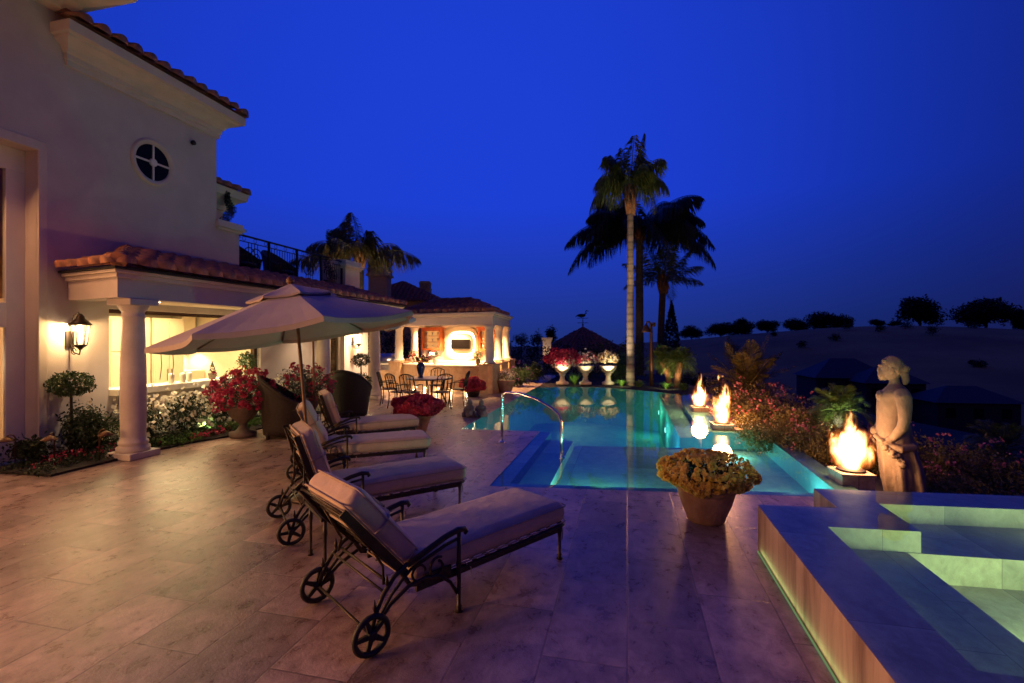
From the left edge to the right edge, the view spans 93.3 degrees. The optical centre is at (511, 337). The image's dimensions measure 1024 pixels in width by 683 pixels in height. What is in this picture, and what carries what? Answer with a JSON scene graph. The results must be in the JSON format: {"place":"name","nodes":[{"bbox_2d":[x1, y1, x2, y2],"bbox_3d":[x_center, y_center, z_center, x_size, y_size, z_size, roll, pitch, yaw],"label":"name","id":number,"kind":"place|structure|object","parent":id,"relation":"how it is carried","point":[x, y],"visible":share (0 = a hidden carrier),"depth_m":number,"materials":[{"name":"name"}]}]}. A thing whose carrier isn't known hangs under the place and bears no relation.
{"place":"outdoors","nodes":[
{"label":"outdoors","id":0,"kind":"place"},
{"bbox_2d":[0,375,835,682],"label":"terrace paving","id":1,"kind":"structure","parent":0,"point":[176,565],"depth_m":3.64,"materials":[{"name":"stone"}]},
{"bbox_2d":[0,411,321,476],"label":"flower bed soil","id":2,"kind":"structure","parent":1,"relation":"on","point":[84,464],"depth_m":7.21,"materials":[{"name":"soil"}]},
{"bbox_2d":[0,430,57,463],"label":"bed shrub","id":3,"kind":"object","parent":2,"relation":"on","point":[30,447],"visible":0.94,"depth_m":7.03,"materials":[{"name":"green plant"}]},
{"bbox_2d":[43,370,97,455],"bbox_3d":[-6.966,1.191,7.625,0.650,1.358,0.639,0,0,-28],"label":"topiary tree","id":4,"kind":"object","parent":2,"relation":"on","point":[60,386],"visible":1,"depth_m":7.51,"materials":[{"name":"green plant"}]},
{"bbox_2d":[55,398,118,454],"bbox_3d":[-6.710,1.469,7.654,0.813,1.022,0.868,0,0,-12],"label":"bed shrub","id":5,"kind":"object","parent":2,"relation":"on","point":[84,431],"visible":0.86,"depth_m":7.55,"materials":[{"name":"green plant"}]},
{"bbox_2d":[64,401,119,455],"bbox_3d":[-6.798,1.483,7.909,1.144,0.860,0.793,0,0,13],"label":"bed shrub","id":6,"kind":"object","parent":2,"relation":"on","point":[112,430],"visible":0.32,"depth_m":7.82,"materials":[{"name":"green plant"}]},
{"bbox_2d":[0,423,231,476],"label":"creeping ground cover","id":7,"kind":"object","parent":2,"relation":"on","point":[88,455],"visible":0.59,"depth_m":7.28,"materials":[{"name":"green plant"}]},
{"bbox_2d":[30,425,232,467],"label":"bedding flowers","id":8,"kind":"object","parent":2,"relation":"on","point":[72,453],"visible":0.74,"depth_m":7.63,"materials":[{"name":"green plant"}]},
{"bbox_2d":[110,384,182,438],"bbox_3d":[-6.523,1.390,8.512,1.091,1.115,1.099,0,0,13],"label":"white flower shrub","id":9,"kind":"object","parent":2,"relation":"on","point":[153,423],"visible":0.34,"depth_m":8.49,"materials":[{"name":"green plant"}]},
{"bbox_2d":[154,386,215,432],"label":"white flower shrub","id":10,"kind":"object","parent":2,"relation":"on","point":[188,418],"visible":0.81,"depth_m":9.00,"materials":[{"name":"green plant"}]},
{"bbox_2d":[175,382,235,426],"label":"white flower shrub","id":11,"kind":"object","parent":2,"relation":"on","point":[220,418],"visible":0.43,"depth_m":9.76,"materials":[{"name":"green plant"}]},
{"bbox_2d":[151,409,319,446],"bbox_3d":[-5.331,1.803,11.036,0.674,0.300,6.228,0,0,13],"label":"ground cover","id":12,"kind":"object","parent":2,"relation":"on","point":[236,426],"visible":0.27,"depth_m":8.82,"materials":[{"name":"green plant"}]},
{"bbox_2d":[0,0,406,462],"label":"villa","id":13,"kind":"object","parent":1,"relation":"on","point":[113,189],"visible":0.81,"depth_m":8.11,"materials":[{"name":"paint"}]},
{"bbox_2d":[0,128,47,462],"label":"glass door","id":14,"kind":"structure","parent":13,"relation":"in","point":[12,161],"depth_m":7.42,"materials":[{"name":"white paint"}]},
{"bbox_2d":[65,312,92,354],"bbox_3d":[-7.025,-0.060,7.831,0.390,0.700,0.300,0,0,13],"label":"wall lantern","id":15,"kind":"object","parent":13,"relation":"attached to","point":[70,335],"depth_m":7.82,"materials":[{"name":"brown metal"}]},
{"bbox_2d":[109,316,149,387],"bbox_3d":[-10.036,0.680,12.454,0.660,2.400,1.050,0,0,13],"label":"tall cabinet","id":16,"kind":"object","parent":13,"relation":"on","point":[114,345],"visible":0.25,"depth_m":12.02,"materials":[{"name":"beige paint"}]},
{"bbox_2d":[130,139,174,185],"bbox_3d":[-6.857,-3.340,9.251,0.055,0.860,0.860,0,0,13],"label":"round window","id":17,"kind":"structure","parent":13,"relation":"in","point":[150,159],"depth_m":9.23,"materials":[{"name":"stone"}]},
{"bbox_2d":[150,318,183,383],"bbox_3d":[-9.792,0.680,13.475,0.660,2.400,0.950,0,0,13],"label":"tall cabinet","id":18,"kind":"object","parent":13,"relation":"on","point":[161,329],"visible":0.19,"depth_m":13.26,"materials":[{"name":"beige paint"}]},
{"bbox_2d":[171,316,204,379],"bbox_3d":[-9.604,0.605,14.279,0.650,2.550,0.660,0,0,13],"label":"range hood","id":19,"kind":"object","parent":13,"relation":"on","point":[189,323],"visible":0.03,"depth_m":14.25,"materials":[{"name":"beige paint"}]},
{"bbox_2d":[219,190,239,236],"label":"spiral topiary","id":20,"kind":"object","parent":13,"relation":"on","point":[230,207],"visible":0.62,"depth_m":11.63,"materials":[{"name":"green plant"}]},
{"bbox_2d":[235,351,257,375],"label":"counter plant","id":21,"kind":"object","parent":13,"relation":"on","point":[246,358],"visible":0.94,"depth_m":11.48,"materials":[{"name":"green plant"}]},
{"bbox_2d":[239,246,262,268],"bbox_3d":[-7.166,-1.990,12.715,0.911,1.180,1.063,0,0,8],"label":"wicker chair","id":22,"kind":"object","parent":13,"relation":"on","point":[243,262],"visible":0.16,"depth_m":13.07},
{"bbox_2d":[261,250,298,275],"bbox_3d":[-6.891,-1.990,14.295,0.911,1.180,1.063,0,0,8],"label":"wicker chair","id":23,"kind":"object","parent":13,"relation":"on","point":[264,254],"visible":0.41,"depth_m":14.09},
{"bbox_2d":[322,229,338,282],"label":"spiral topiary","id":24,"kind":"object","parent":13,"relation":"on","point":[330,249],"visible":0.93,"depth_m":15.06,"materials":[{"name":"green plant"}]},
{"bbox_2d":[330,337,340,371],"bbox_3d":[-5.635,0.765,15.205,0.060,2.230,0.750,0,0,13],"label":"side door","id":25,"kind":"structure","parent":13,"relation":"in","point":[335,343],"depth_m":15.36,"materials":[{"name":"brown paint"}]},
{"bbox_2d":[202,365,276,438],"bbox_3d":[-5.168,1.215,9.232,1.253,1.369,1.268,0,0,-26],"label":"flower urn","id":26,"kind":"object","parent":1,"relation":"on","point":[243,412],"visible":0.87,"depth_m":9.00,"materials":[{"name":"red stone"}]},
{"bbox_2d":[144,276,414,503],"bbox_3d":[-2.624,0.575,5.950,2.804,2.656,2.826,0,0,35],"label":"parasol","id":27,"kind":"object","parent":1,"relation":"on","point":[290,312],"visible":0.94,"depth_m":5.47,"materials":[{"name":"beige fabric"}]},
{"bbox_2d":[257,375,301,439],"bbox_3d":[-4.397,1.310,9.313,0.910,1.180,1.063,0,0,-22],"label":"wicker chair","id":28,"kind":"object","parent":1,"relation":"on","point":[278,406],"visible":0.75,"depth_m":8.90,"materials":[{"name":"wicker"}]},
{"bbox_2d":[276,362,336,408],"bbox_3d":[-4.327,1.208,10.202,1.302,1.383,1.212,0,0,13],"label":"flower urn","id":29,"kind":"object","parent":1,"relation":"on","point":[309,387],"visible":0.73,"depth_m":10.06,"materials":[{"name":"red stone"}]},
{"bbox_2d":[305,493,384,575],"bbox_3d":[-1.448,1.665,4.172,0.520,0.470,0.520,0,0,-37],"label":"side table","id":30,"kind":"object","parent":1,"relation":"on","point":[312,510],"visible":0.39,"depth_m":4.06,"materials":[{"name":"brown metal"}]},
{"bbox_2d":[326,370,371,417],"bbox_3d":[-3.852,1.320,11.371,1.044,1.159,0.894,0,0,3],"label":"wicker chair","id":31,"kind":"object","parent":1,"relation":"on","point":[352,391],"visible":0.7,"depth_m":11.02,"materials":[{"name":"wicker"}]},
{"bbox_2d":[288,212,420,288],"bbox_3d":[-7.414,-2.051,22.693,5.562,7.902,3.651,0,0,-30],"label":"palm tree","id":32,"kind":"object","parent":1,"relation":"on","point":[363,251],"visible":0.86,"depth_m":22.70,"materials":[{"name":"green plant"}]},
{"bbox_2d":[286,399,430,479],"bbox_3d":[-2.199,1.401,7.047,1.944,0.998,0.824,0,0,-21],"label":"sun lounger","id":33,"kind":"object","parent":1,"relation":"on","point":[413,441],"visible":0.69,"depth_m":6.83,"materials":[{"name":"fabric"}]},
{"bbox_2d":[350,353,372,385],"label":"topiary tree","id":34,"kind":"object","parent":1,"relation":"on","point":[359,362],"visible":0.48,"depth_m":13.84,"materials":[{"name":"green plant"}]},
{"bbox_2d":[266,420,466,545],"bbox_3d":[-1.500,1.382,5.212,1.984,1.035,0.841,0,0,-33],"label":"sun lounger","id":35,"kind":"object","parent":1,"relation":"on","point":[309,453],"visible":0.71,"depth_m":5.05,"materials":[{"name":"fabric"}]},
{"bbox_2d":[315,389,418,434],"bbox_3d":[-2.663,1.409,8.711,1.883,0.982,0.798,0,0,-29],"label":"sun lounger","id":36,"kind":"object","parent":1,"relation":"on","point":[355,424],"visible":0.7,"depth_m":8.50,"materials":[{"name":"fabric"}]},
{"bbox_2d":[368,354,409,386],"bbox_3d":[-4.721,1.265,18.625,1.600,1.270,0.850,0,0,0],"label":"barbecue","id":37,"kind":"object","parent":1,"relation":"on","point":[384,363],"visible":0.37,"depth_m":18.25,"materials":[{"name":"metal"}]},
{"bbox_2d":[368,329,430,358],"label":"hedge","id":38,"kind":"object","parent":1,"relation":"on","point":[405,349],"visible":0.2,"depth_m":24.26,"materials":[{"name":"green plant"}]},
{"bbox_2d":[391,392,445,431],"bbox_3d":[-1.890,1.514,9.749,1.021,0.773,1.108,0,0,13],"label":"geranium pot","id":39,"kind":"object","parent":1,"relation":"on","point":[423,407],"visible":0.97,"depth_m":9.48,"materials":[{"name":"ceramic"}]},
{"bbox_2d":[405,376,451,402],"bbox_3d":[-2.341,1.528,13.700,1.340,0.763,1.340,0,0,13],"label":"patio table","id":40,"kind":"object","parent":1,"relation":"on","point":[429,378],"visible":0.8,"depth_m":13.44,"materials":[{"name":"brown metal"}]},
{"bbox_2d":[294,469,565,658],"bbox_3d":[-0.490,1.408,3.759,2.076,0.984,0.858,0,0,-44],"label":"sun lounger","id":41,"kind":"object","parent":1,"relation":"on","point":[429,549],"visible":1,"depth_m":3.37,"materials":[{"name":"fabric"}]},
{"bbox_2d":[388,297,515,393],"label":"pool pavilion","id":42,"kind":"structure","parent":1,"relation":"on","point":[484,327],"depth_m":18.00,"materials":[{"name":"paint"}]},
{"bbox_2d":[459,376,486,396],"bbox_3d":[-1.242,1.570,15.483,0.865,0.661,0.825,0,0,-23],"label":"geranium bowl","id":43,"kind":"object","parent":1,"relation":"on","point":[476,385],"visible":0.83,"depth_m":15.29,"materials":[{"name":"red plant"}]},
{"bbox_2d":[496,368,515,392],"bbox_3d":[-0.197,1.465,16.626,0.802,0.871,0.832,0,0,13],"label":"petunia pot","id":44,"kind":"object","parent":1,"relation":"on","point":[505,384],"visible":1,"depth_m":16.40,"materials":[{"name":"ceramic"}]},
{"bbox_2d":[509,360,534,386],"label":"garden shrub","id":45,"kind":"object","parent":1,"relation":"on","point":[520,376],"visible":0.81,"depth_m":18.55,"materials":[{"name":"green plant"}]},
{"bbox_2d":[526,361,545,381],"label":"garden shrub","id":46,"kind":"object","parent":1,"relation":"on","point":[535,368],"visible":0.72,"depth_m":20.23,"materials":[{"name":"green plant"}]},
{"bbox_2d":[462,387,832,492],"bbox_3d":[2.489,2.575,12.072,5.940,1.350,12.360,0,0,13],"label":"pool basin","id":47,"kind":"object","parent":1,"relation":"in","point":[613,419],"visible":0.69,"depth_m":16.18,"materials":[{"name":"tile"}]},
{"bbox_2d":[519,396,808,492],"bbox_3d":[3.255,2.150,11.277,4.080,0.240,11.250,0,0,13],"label":"pool shelf","id":48,"kind":"object","parent":47,"relation":"in","point":[608,466],"visible":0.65,"depth_m":8.31,"materials":[{"name":"stone"}]},
{"bbox_2d":[499,391,564,458],"bbox_3d":[0.335,1.523,8.506,1.260,1.094,0.130,0,0,25],"label":"pool handrail","id":49,"kind":"object","parent":48,"relation":"on","point":[561,456],"visible":1,"depth_m":8.42,"materials":[{"name":"silver metal"}]},
{"bbox_2d":[491,395,857,496],"bbox_3d":[3.235,1.912,11.020,4.600,0.001,11.060,0,0,13],"label":"pool coping","id":50,"kind":"object","parent":47,"relation":"on","point":[701,420],"visible":0.52,"depth_m":7.09,"materials":[{"name":"stone"}]},
{"bbox_2d":[731,420,771,445],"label":"shrub","id":51,"kind":"object","parent":50,"relation":"on","point":[748,427],"visible":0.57,"depth_m":9.35,"materials":[{"name":"green plant"}]},
{"bbox_2d":[744,423,792,455],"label":"shrub","id":52,"kind":"object","parent":50,"relation":"on","point":[757,439],"visible":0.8,"depth_m":8.86,"materials":[{"name":"green plant"}]},
{"bbox_2d":[656,447,761,525],"bbox_3d":[2.018,1.544,5.038,0.954,0.711,0.930,0,0,-29],"label":"mum pot","id":53,"kind":"object","parent":1,"relation":"on","point":[707,494],"visible":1,"depth_m":4.81,"materials":[{"name":"ceramic"}]},
{"bbox_2d":[757,551,838,682],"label":"led strip","id":54,"kind":"object","parent":1,"relation":"on","point":[813,643],"visible":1,"depth_m":3.17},
{"bbox_2d":[758,489,1023,682],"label":"raised spa","id":55,"kind":"object","parent":1,"relation":"on","point":[893,587],"visible":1,"depth_m":3.35,"materials":[{"name":"stone"}]},
{"bbox_2d":[0,326,1023,465],"bbox_3d":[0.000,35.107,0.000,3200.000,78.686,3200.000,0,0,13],"label":"hill terrain","id":56,"kind":"structure","parent":0,"point":[944,355],"depth_m":128.95,"materials":[{"name":"brown plant"}]},
{"bbox_2d":[541,326,625,377],"bbox_3d":[5.864,1.999,39.998,7.182,5.802,7.185,0,0,13],"label":"gazebo","id":57,"kind":"object","parent":56,"relation":"on","point":[582,334],"visible":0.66,"depth_m":38.26,"materials":[{"name":"ceramic"}]},
{"bbox_2d":[664,300,680,375],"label":"cypress tree","id":58,"kind":"object","parent":56,"relation":"on","point":[672,323],"visible":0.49,"depth_m":30.83,"materials":[{"name":"green plant"}]},
{"bbox_2d":[679,325,705,338],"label":"oak tree","id":59,"kind":"object","parent":56,"relation":"on","point":[692,332],"visible":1,"depth_m":237.56,"materials":[{"name":"green plant"}]},
{"bbox_2d":[705,322,737,336],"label":"oak tree","id":60,"kind":"object","parent":56,"relation":"on","point":[721,329],"visible":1,"depth_m":234.89,"materials":[{"name":"green plant"}]},
{"bbox_2d":[729,317,754,334],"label":"oak tree","id":61,"kind":"object","parent":56,"relation":"on","point":[742,326],"visible":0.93,"depth_m":233.68,"materials":[{"name":"green plant"}]},
{"bbox_2d":[754,319,780,332],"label":"oak tree","id":62,"kind":"object","parent":56,"relation":"on","point":[767,326],"visible":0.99,"depth_m":233.69,"materials":[{"name":"green plant"}]},
{"bbox_2d":[780,317,812,330],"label":"oak tree","id":63,"kind":"object","parent":56,"relation":"on","point":[795,324],"visible":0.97,"depth_m":229.86,"materials":[{"name":"green plant"}]},
{"bbox_2d":[803,311,842,328],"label":"oak tree","id":64,"kind":"object","parent":56,"relation":"on","point":[820,320],"visible":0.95,"depth_m":227.14,"materials":[{"name":"green plant"}]},
{"bbox_2d":[793,358,872,408],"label":"valley house","id":65,"kind":"structure","parent":56,"relation":"on","point":[837,371],"depth_m":63.65,"materials":[{"name":"grey glass"}]},
{"bbox_2d":[848,366,930,414],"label":"valley house","id":66,"kind":"structure","parent":56,"relation":"on","point":[868,384],"depth_m":58.44,"materials":[{"name":"grey glass"}]},
{"bbox_2d":[891,294,947,325],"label":"oak tree","id":67,"kind":"object","parent":56,"relation":"on","point":[918,310],"visible":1,"depth_m":211.91,"materials":[{"name":"green plant"}]},
{"bbox_2d":[911,386,1023,440],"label":"valley house","id":68,"kind":"structure","parent":56,"relation":"on","point":[957,408],"depth_m":52.36,"materials":[{"name":"grey glass"}]},
{"bbox_2d":[946,297,1022,327],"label":"oak tree","id":69,"kind":"object","parent":56,"relation":"on","point":[989,311],"visible":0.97,"depth_m":196.19,"materials":[{"name":"green plant"}]},
{"bbox_2d":[1010,308,1023,329],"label":"oak tree","id":70,"kind":"object","parent":56,"relation":"on","point":[1017,322],"visible":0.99,"depth_m":190.06,"materials":[{"name":"green plant"}]},
{"bbox_2d":[86,0,1023,346],"label":"sky","id":71,"kind":"structure","parent":0,"point":[853,158],"materials":[{"name":"blue"}]},
{"bbox_2d":[530,387,690,395],"bbox_3d":[2.612,1.904,11.940,6.240,0.001,12.560,0,0,13],"label":"pool edge","id":72,"kind":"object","parent":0,"point":[586,390],"depth_m":17.25,"materials":[{"name":"stone"}]},
{"bbox_2d":[524,372,1023,490],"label":"garden soil","id":73,"kind":"structure","parent":0,"point":[929,431],"depth_m":18.44,"materials":[{"name":"soil"}]},
{"bbox_2d":[366,261,440,358],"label":"neighbour house","id":74,"kind":"structure","parent":73,"relation":"on","point":[409,293],"depth_m":30.70,"materials":[{"name":"paint"}]},
{"bbox_2d":[542,347,583,384],"bbox_3d":[2.000,1.154,19.376,1.606,1.493,1.316,0,0,44],"label":"pedestal urn","id":75,"kind":"object","parent":73,"relation":"on","point":[561,359],"visible":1,"depth_m":19.09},
{"bbox_2d":[510,336,648,378],"bbox_3d":[2.728,1.275,23.252,7.512,2.684,1.492,0,0,13],"label":"hedge","id":76,"kind":"object","parent":73,"relation":"on","point":[548,366],"visible":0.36,"depth_m":23.16,"materials":[{"name":"green plant"}]},
{"bbox_2d":[575,348,600,384],"bbox_3d":[2.963,1.168,19.319,1.161,1.464,1.051,0,0,13],"label":"pedestal urn","id":77,"kind":"object","parent":73,"relation":"on","point":[585,370],"visible":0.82,"depth_m":19.21,"materials":[{"name":"stone"}]},
{"bbox_2d":[596,350,619,384],"bbox_3d":[3.840,1.205,19.375,0.985,1.390,0.883,0,0,13],"label":"pedestal urn","id":78,"kind":"object","parent":73,"relation":"on","point":[606,357],"visible":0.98,"depth_m":19.21,"materials":[{"name":"stone"}]},
{"bbox_2d":[604,351,625,380],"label":"garden shrub","id":79,"kind":"object","parent":73,"relation":"on","point":[620,368],"visible":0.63,"depth_m":21.07,"materials":[{"name":"green plant"}]},
{"bbox_2d":[589,133,669,385],"bbox_3d":[4.634,-3.059,19.203,3.186,10.019,3.275,0,0,13],"label":"palm tree","id":80,"kind":"object","parent":73,"relation":"on","point":[616,181],"visible":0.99,"depth_m":19.14,"materials":[{"name":"green plant"}]},
{"bbox_2d":[564,195,715,374],"bbox_3d":[6.569,-2.285,24.945,7.635,10.370,6.962,0,0,13],"label":"palm tree","id":81,"kind":"object","parent":73,"relation":"on","point":[676,223],"visible":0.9,"depth_m":23.80,"materials":[{"name":"green plant"}]},
{"bbox_2d":[642,321,655,385],"bbox_3d":[5.338,0.632,18.900,0.535,2.535,0.350,0,0,0],"label":"lantern post","id":82,"kind":"object","parent":73,"relation":"on","point":[646,328],"visible":1,"depth_m":18.84,"materials":[{"name":"orange metal"}]},
{"bbox_2d":[643,343,675,384],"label":"palm tree","id":83,"kind":"object","parent":73,"relation":"on","point":[659,354],"visible":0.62,"depth_m":19.40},
{"bbox_2d":[622,243,704,374],"bbox_3d":[8.502,-1.454,26.930,4.317,8.709,4.451,0,0,-12],"label":"palm tree","id":84,"kind":"object","parent":73,"relation":"on","point":[663,278],"visible":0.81,"depth_m":26.77,"materials":[{"name":"green plant"}]},
{"bbox_2d":[661,346,698,387],"bbox_3d":[6.508,1.163,18.685,1.459,1.634,1.397,0,0,13],"label":"palm tree","id":85,"kind":"object","parent":73,"relation":"on","point":[682,355],"visible":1,"depth_m":18.53,"materials":[{"name":"plant"}]},
{"bbox_2d":[690,394,756,430],"bbox_3d":[5.601,2.144,12.865,0.897,0.512,6.370,0,0,13],"label":"fire ledge","id":86,"kind":"object","parent":73,"relation":"on","point":[700,399],"visible":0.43,"depth_m":12.88,"materials":[{"name":"stone"}]},
{"bbox_2d":[731,412,768,427],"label":"shrub","id":87,"kind":"object","parent":86,"relation":"on","point":[754,418],"visible":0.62,"depth_m":10.08,"materials":[{"name":"green plant"}]},
{"bbox_2d":[703,381,759,413],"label":"oleander bush","id":88,"kind":"object","parent":73,"relation":"on","point":[741,396],"visible":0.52,"depth_m":12.04,"materials":[{"name":"red plant"}]},
{"bbox_2d":[696,334,797,402],"bbox_3d":[6.855,1.500,14.288,2.766,3.201,2.742,0,0,39],"label":"palm tree","id":89,"kind":"object","parent":73,"relation":"on","point":[746,369],"visible":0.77,"depth_m":13.94,"materials":[{"name":"green plant"}]},
{"bbox_2d":[726,394,791,422],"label":"oleander bush","id":90,"kind":"object","parent":73,"relation":"on","point":[755,409],"visible":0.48,"depth_m":10.81,"materials":[{"name":"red plant"}]},
{"bbox_2d":[742,398,815,430],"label":"oleander bush","id":91,"kind":"object","parent":73,"relation":"on","point":[777,418],"visible":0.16,"depth_m":10.21,"materials":[{"name":"red plant"}]},
{"bbox_2d":[759,420,819,453],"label":"shrub","id":92,"kind":"object","parent":73,"relation":"on","point":[793,441],"visible":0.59,"depth_m":8.52,"materials":[{"name":"green plant"}]},
{"bbox_2d":[763,385,821,419],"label":"oleander bush","id":93,"kind":"object","parent":73,"relation":"on","point":[793,401],"visible":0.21,"depth_m":11.90,"materials":[{"name":"red plant"}]},
{"bbox_2d":[763,407,837,433],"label":"oleander bush","id":94,"kind":"object","parent":73,"relation":"on","point":[793,422],"visible":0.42,"depth_m":9.51,"materials":[{"name":"green plant"}]},
{"bbox_2d":[793,441,844,464],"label":"shrub","id":95,"kind":"object","parent":73,"relation":"on","point":[822,456],"visible":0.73,"depth_m":7.80,"materials":[{"name":"green plant"}]},
{"bbox_2d":[785,418,866,466],"bbox_3d":[5.292,1.823,8.210,1.268,0.900,1.183,0,0,13],"label":"oleander bush","id":96,"kind":"object","parent":73,"relation":"on","point":[835,442],"visible":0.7,"depth_m":8.03,"materials":[{"name":"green plant"}]},
{"bbox_2d":[805,382,875,437],"bbox_3d":[6.358,1.764,9.442,1.199,1.772,1.321,0,0,13],"label":"palm tree","id":97,"kind":"object","parent":73,"relation":"on","point":[837,402],"visible":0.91,"depth_m":9.22,"materials":[{"name":"green plant"}]},
{"bbox_2d":[821,427,873,463],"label":"oleander bush","id":98,"kind":"object","parent":73,"relation":"on","point":[859,437],"visible":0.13,"depth_m":8.24,"materials":[{"name":"green plant"}]},
{"bbox_2d":[827,466,876,490],"bbox_3d":[4.473,1.602,6.380,0.988,1.496,0.988,0,0,9],"label":"pedestal","id":99,"kind":"object","parent":73,"relation":"on","point":[858,478],"visible":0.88,"depth_m":6.21,"materials":[{"name":"stone"}]},
{"bbox_2d":[841,435,879,475],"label":"oleander bush","id":100,"kind":"object","parent":73,"relation":"on","point":[870,465],"visible":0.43,"depth_m":7.75,"materials":[{"name":"green plant"}]},
{"bbox_2d":[870,355,925,492],"bbox_3d":[5.146,1.447,6.503,0.840,2.406,0.729,0,0,38],"label":"statue","id":101,"kind":"object","parent":73,"relation":"on","point":[901,469],"visible":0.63,"depth_m":6.33,"materials":[{"name":"stone"}]},
{"bbox_2d":[871,421,960,476],"bbox_3d":[7.051,2.057,8.450,1.594,1.206,1.328,0,0,-18],"label":"oleander bush","id":102,"kind":"object","parent":73,"relation":"on","point":[929,439],"visible":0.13,"depth_m":8.20,"materials":[{"name":"green plant"}]},
{"bbox_2d":[924,465,973,493],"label":"shrub","id":103,"kind":"object","parent":73,"relation":"on","point":[934,482],"visible":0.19,"depth_m":6.86,"materials":[{"name":"green plant"}]},
{"bbox_2d":[926,472,999,495],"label":"shrub","id":104,"kind":"object","parent":73,"relation":"on","point":[963,488],"visible":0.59,"depth_m":6.48,"materials":[{"name":"green plant"}]},
{"bbox_2d":[917,433,1008,485],"bbox_3d":[7.017,2.102,7.797,1.447,1.158,1.629,0,0,-35],"label":"oleander bush","id":105,"kind":"object","parent":73,"relation":"on","point":[961,453],"visible":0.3,"depth_m":7.76,"materials":[{"name":"green plant"}]},
{"bbox_2d":[919,437,1023,493],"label":"oleander bush","id":106,"kind":"object","parent":73,"relation":"on","point":[962,448],"visible":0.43,"depth_m":7.44,"materials":[{"name":"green plant"}]},
{"bbox_2d":[925,454,1023,495],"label":"oleander bush","id":107,"kind":"object","parent":73,"relation":"on","point":[984,472],"visible":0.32,"depth_m":7.12,"materials":[{"name":"green plant"}]},
{"bbox_2d":[950,451,1023,495],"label":"oleander bush","id":108,"kind":"object","parent":73,"relation":"on","point":[1002,481],"visible":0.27,"depth_m":6.94,"materials":[{"name":"green plant"}]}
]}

